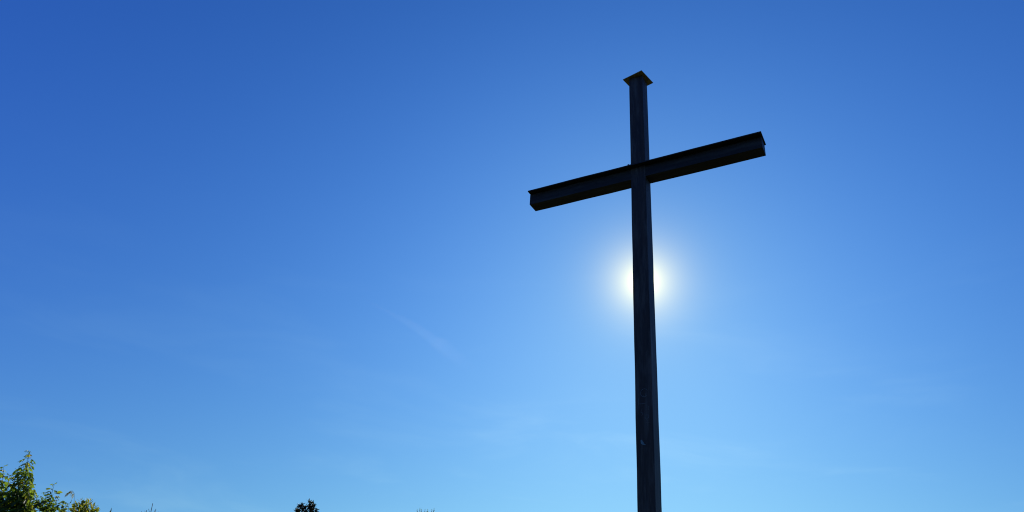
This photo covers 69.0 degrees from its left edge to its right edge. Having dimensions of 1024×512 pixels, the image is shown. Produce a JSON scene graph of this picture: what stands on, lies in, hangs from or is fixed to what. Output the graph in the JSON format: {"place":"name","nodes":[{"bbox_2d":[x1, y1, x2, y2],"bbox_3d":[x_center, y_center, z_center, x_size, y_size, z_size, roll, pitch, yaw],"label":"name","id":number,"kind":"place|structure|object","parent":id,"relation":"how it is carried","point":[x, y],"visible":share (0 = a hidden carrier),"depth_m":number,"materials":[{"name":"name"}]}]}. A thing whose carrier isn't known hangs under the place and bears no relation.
{"place":"outdoors","nodes":[
{"label":"outdoors","id":0,"kind":"place"},
{"bbox_2d":[0,0,1023,511],"label":"sky","id":1,"kind":"structure","parent":0,"point":[256,255],"materials":[{"name":"blue"}]},
{"bbox_3d":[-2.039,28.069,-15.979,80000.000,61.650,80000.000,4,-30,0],"label":"ground","id":2,"kind":"structure","parent":0,"visible":0},
{"bbox_2d":[0,450,40,511],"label":"leafy tree","id":3,"kind":"object","parent":2,"relation":"on","point":[17,500],"visible":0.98,"depth_m":12.34,"materials":[{"name":"green plant"}]},
{"bbox_2d":[31,482,74,511],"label":"bush","id":4,"kind":"object","parent":2,"relation":"on","point":[49,507],"visible":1,"depth_m":12.29,"materials":[{"name":"green plant"}]},
{"bbox_2d":[69,498,100,511],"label":"bush","id":5,"kind":"object","parent":2,"relation":"on","point":[83,506],"visible":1,"depth_m":12.21,"materials":[{"name":"green plant"}]},
{"bbox_2d":[294,498,318,511],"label":"evergreen tree","id":6,"kind":"object","parent":2,"relation":"on","point":[311,505],"visible":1,"depth_m":22.90,"materials":[{"name":"green plant"}]},
{"bbox_2d":[528,70,765,511],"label":"summit cross","id":7,"kind":"object","parent":2,"relation":"on","point":[640,174],"visible":1,"depth_m":10.26,"materials":[{"name":"black metal"}]}
]}

